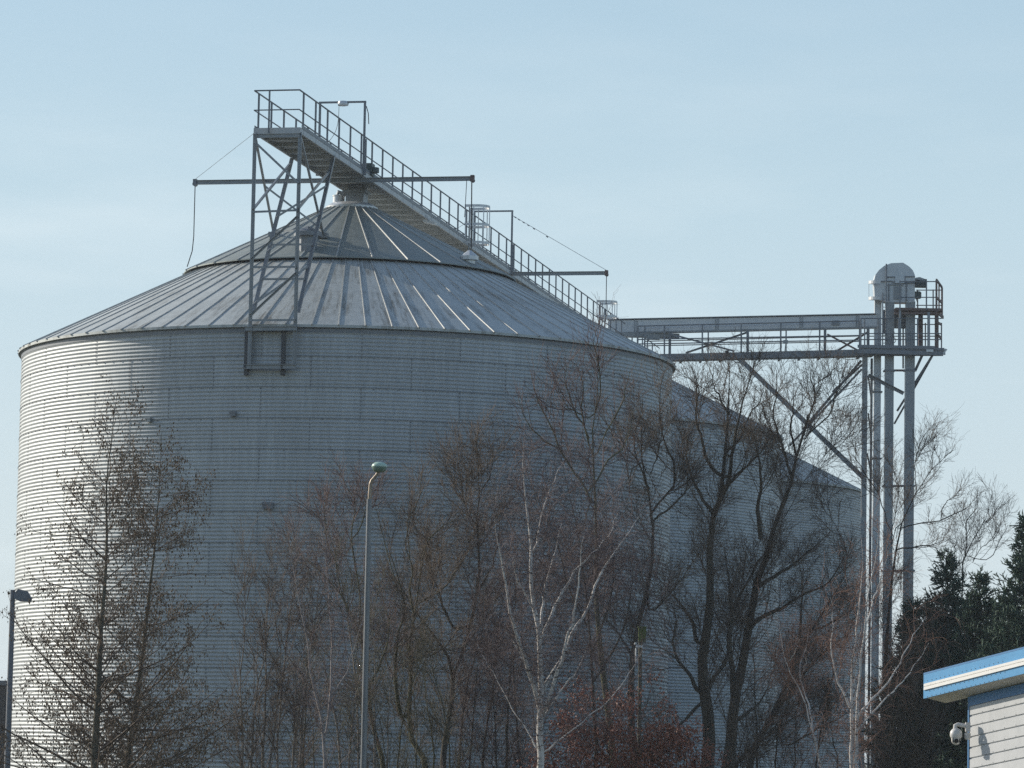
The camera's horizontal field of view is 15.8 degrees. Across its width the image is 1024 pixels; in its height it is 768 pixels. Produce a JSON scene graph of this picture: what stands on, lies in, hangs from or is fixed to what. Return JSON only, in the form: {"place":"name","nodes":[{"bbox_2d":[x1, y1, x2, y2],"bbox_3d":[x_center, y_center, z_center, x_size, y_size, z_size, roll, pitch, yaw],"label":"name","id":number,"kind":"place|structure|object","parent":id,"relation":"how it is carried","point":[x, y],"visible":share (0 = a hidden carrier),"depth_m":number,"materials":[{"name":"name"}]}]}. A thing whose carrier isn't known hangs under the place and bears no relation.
{"place":"outdoors","nodes":[
{"label":"outdoors","id":0,"kind":"place"},
{"bbox_2d":[0,680,6,767],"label":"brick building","id":1,"kind":"structure","parent":0,"point":[3,691],"depth_m":124.48,"materials":[{"name":"brown brick"}]},
{"bbox_2d":[0,0,1023,762],"label":"sky","id":2,"kind":"structure","parent":0,"point":[715,158],"materials":[{"name":"blue"}]},
{"bbox_2d":[739,263,946,767],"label":"elevator tower","id":3,"kind":"structure","parent":0,"point":[895,283],"depth_m":141.98,"materials":[{"name":"metal"}]},
{"bbox_2d":[606,313,876,363],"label":"conveyor bridge","id":4,"kind":"structure","parent":3,"relation":"attached to","point":[661,329],"depth_m":143.58,"materials":[{"name":"metal"}]},
{"label":"ground","id":5,"kind":"structure","parent":0,"visible":0},
{"bbox_2d":[4,589,31,767],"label":"street lamp","id":6,"kind":"object","parent":5,"relation":"on","point":[21,595],"visible":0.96,"depth_m":81.72,"materials":[{"name":"painted steel"},{"name":"metal"}]},
{"bbox_2d":[0,375,232,767],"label":"alder tree","id":7,"kind":"object","parent":5,"relation":"on","point":[94,752],"visible":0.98,"depth_m":65.77,"materials":[{"name":"brown plant"}]},
{"bbox_2d":[35,422,266,767],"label":"alder tree","id":8,"kind":"object","parent":5,"relation":"on","point":[146,637],"visible":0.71,"depth_m":67.24,"materials":[{"name":"brown plant"}]},
{"bbox_2d":[205,505,354,767],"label":"bare thicket","id":9,"kind":"object","parent":5,"relation":"on","point":[277,726],"visible":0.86,"depth_m":78.60,"materials":[{"name":"brown plant"}]},
{"bbox_2d":[244,448,420,767],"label":"bare tree","id":10,"kind":"object","parent":5,"relation":"on","point":[353,504],"visible":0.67,"depth_m":82.55,"materials":[{"name":"brown plant"}]},
{"bbox_2d":[259,495,412,767],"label":"birch tree","id":11,"kind":"object","parent":5,"relation":"on","point":[331,694],"visible":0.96,"depth_m":76.02,"materials":[{"name":"brown plant"}]},
{"bbox_2d":[10,184,676,767],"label":"grain silo","id":12,"kind":"object","parent":5,"relation":"on","point":[410,336],"visible":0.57,"depth_m":95.42,"materials":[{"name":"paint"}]},
{"bbox_2d":[187,89,659,374],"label":"overhead catwalk","id":13,"kind":"object","parent":12,"relation":"attached to","point":[318,155],"visible":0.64,"depth_m":100.91,"materials":[{"name":"paint"}]},
{"bbox_2d":[276,509,423,767],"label":"bare thicket","id":14,"kind":"object","parent":5,"relation":"on","point":[358,731],"visible":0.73,"depth_m":79.90,"materials":[{"name":"brown plant"}]},
{"bbox_2d":[261,598,485,767],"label":"bare thicket","id":15,"kind":"object","parent":5,"relation":"on","point":[432,721],"visible":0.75,"depth_m":80.52,"materials":[{"name":"brown plant"}]},
{"bbox_2d":[360,462,386,767],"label":"street lamp","id":16,"kind":"object","parent":5,"relation":"on","point":[379,467],"visible":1,"depth_m":69.86,"materials":[{"name":"grey metal"}]},
{"bbox_2d":[343,427,498,767],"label":"bare tree","id":17,"kind":"object","parent":5,"relation":"on","point":[398,700],"visible":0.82,"depth_m":83.56,"materials":[{"name":"brown plant"}]},
{"bbox_2d":[356,399,546,767],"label":"bare tree","id":18,"kind":"object","parent":5,"relation":"on","point":[477,460],"visible":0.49,"depth_m":85.02,"materials":[{"name":"brown plant"}]},
{"bbox_2d":[423,521,554,767],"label":"bare thicket","id":19,"kind":"object","parent":5,"relation":"on","point":[474,701],"visible":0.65,"depth_m":82.53,"materials":[{"name":"plant"}]},
{"bbox_2d":[424,407,701,767],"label":"birch tree","id":20,"kind":"object","parent":5,"relation":"on","point":[538,691],"visible":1,"depth_m":71.98,"materials":[{"name":"white plant"}]},
{"bbox_2d":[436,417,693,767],"bbox_3d":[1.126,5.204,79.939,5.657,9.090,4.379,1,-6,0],"label":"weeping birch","id":21,"kind":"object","parent":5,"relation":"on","point":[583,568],"visible":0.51,"depth_m":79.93,"materials":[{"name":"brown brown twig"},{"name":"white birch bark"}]},
{"bbox_2d":[482,289,656,767],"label":"bare tree","id":22,"kind":"object","parent":5,"relation":"on","point":[581,408],"visible":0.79,"depth_m":88.36,"materials":[{"name":"brown plant"}]},
{"bbox_2d":[511,664,738,767],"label":"beech shrub","id":23,"kind":"object","parent":5,"relation":"on","point":[672,742],"visible":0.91,"depth_m":77.49,"materials":[{"name":"brown plant"}]},
{"bbox_2d":[634,626,646,767],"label":"mossy post","id":24,"kind":"object","parent":5,"relation":"on","point":[640,660],"visible":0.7,"depth_m":83.71,"materials":[{"name":"metal"}]},
{"bbox_2d":[566,345,741,767],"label":"bare tree","id":25,"kind":"object","parent":5,"relation":"on","point":[683,467],"visible":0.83,"depth_m":90.10,"materials":[{"name":"brown plant"}]},
{"bbox_2d":[619,330,807,767],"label":"bare tree","id":26,"kind":"object","parent":5,"relation":"on","point":[704,651],"visible":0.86,"depth_m":91.79,"materials":[{"name":"brown plant"}]},
{"bbox_2d":[666,381,783,767],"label":"grain silo","id":27,"kind":"object","parent":5,"relation":"on","point":[684,693],"visible":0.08,"depth_m":119.60,"materials":[{"name":"metal"}]},
{"bbox_2d":[695,590,878,767],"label":"bare thicket","id":28,"kind":"object","parent":5,"relation":"on","point":[788,707],"visible":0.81,"depth_m":88.53,"materials":[{"name":"brown plant"}]},
{"bbox_2d":[685,330,896,767],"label":"bare tree","id":29,"kind":"object","parent":5,"relation":"on","point":[769,547],"visible":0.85,"depth_m":94.04,"materials":[{"name":"brown plant"}]},
{"bbox_2d":[702,453,885,767],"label":"bare tree","id":30,"kind":"object","parent":5,"relation":"on","point":[823,612],"visible":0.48,"depth_m":96.68,"materials":[{"name":"brown plant"}]},
{"bbox_2d":[746,578,871,767],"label":"birch tree","id":31,"kind":"object","parent":5,"relation":"on","point":[789,674],"visible":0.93,"depth_m":76.86,"materials":[{"name":"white plant"}]},
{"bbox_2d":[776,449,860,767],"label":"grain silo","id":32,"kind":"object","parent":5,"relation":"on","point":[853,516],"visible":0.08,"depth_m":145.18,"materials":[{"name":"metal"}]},
{"bbox_2d":[781,488,967,767],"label":"birch tree","id":33,"kind":"object","parent":5,"relation":"on","point":[854,738],"visible":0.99,"depth_m":74.79,"materials":[{"name":"white plant"}]},
{"bbox_2d":[859,595,924,767],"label":"conifer tree","id":34,"kind":"object","parent":5,"relation":"on","point":[909,608],"visible":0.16,"depth_m":113.61,"materials":[{"name":"green plant"}]},
{"bbox_2d":[833,616,967,767],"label":"bare thicket","id":35,"kind":"object","parent":5,"relation":"on","point":[896,723],"visible":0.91,"depth_m":85.54,"materials":[{"name":"brown plant"}]},
{"bbox_2d":[828,403,987,767],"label":"bare tree","id":36,"kind":"object","parent":5,"relation":"on","point":[898,481],"visible":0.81,"depth_m":103.90,"materials":[{"name":"plant"}]},
{"bbox_2d":[863,601,958,767],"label":"conifer tree","id":37,"kind":"object","parent":5,"relation":"on","point":[898,754],"visible":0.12,"depth_m":112.17,"materials":[{"name":"green plant"}]},
{"bbox_2d":[877,546,975,767],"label":"conifer tree","id":38,"kind":"object","parent":5,"relation":"on","point":[943,576],"visible":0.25,"depth_m":111.56,"materials":[{"name":"green plant"}]},
{"bbox_2d":[921,565,997,767],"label":"conifer tree","id":39,"kind":"object","parent":5,"relation":"on","point":[974,612],"visible":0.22,"depth_m":108.66,"materials":[{"name":"green plant"}]},
{"bbox_2d":[923,647,1023,767],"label":"blue trimmed building","id":40,"kind":"structure","parent":5,"relation":"on","point":[991,688],"depth_m":58.95,"materials":[{"name":"white paint"}]},
{"bbox_2d":[950,722,970,744],"bbox_3d":[7.242,5.649,59.496,0.339,0.368,0.200,1,-6,0],"label":"security camera","id":41,"kind":"object","parent":40,"relation":"attached to","point":[955,734],"visible":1,"depth_m":59.45,"materials":[{"name":"white plastic"}]},
{"bbox_2d":[929,593,1018,767],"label":"conifer tree","id":42,"kind":"object","parent":5,"relation":"on","point":[990,624],"visible":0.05,"depth_m":107.64,"materials":[{"name":"green plant"}]},
{"bbox_2d":[938,471,1018,633],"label":"bare tree","id":43,"kind":"object","parent":5,"relation":"on","point":[978,526],"visible":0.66,"depth_m":120.10,"materials":[{"name":"brown plant"}]},
{"bbox_2d":[957,509,1023,738],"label":"conifer tree","id":44,"kind":"object","parent":5,"relation":"on","point":[1011,632],"visible":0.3,"depth_m":105.75,"materials":[{"name":"green plant"}]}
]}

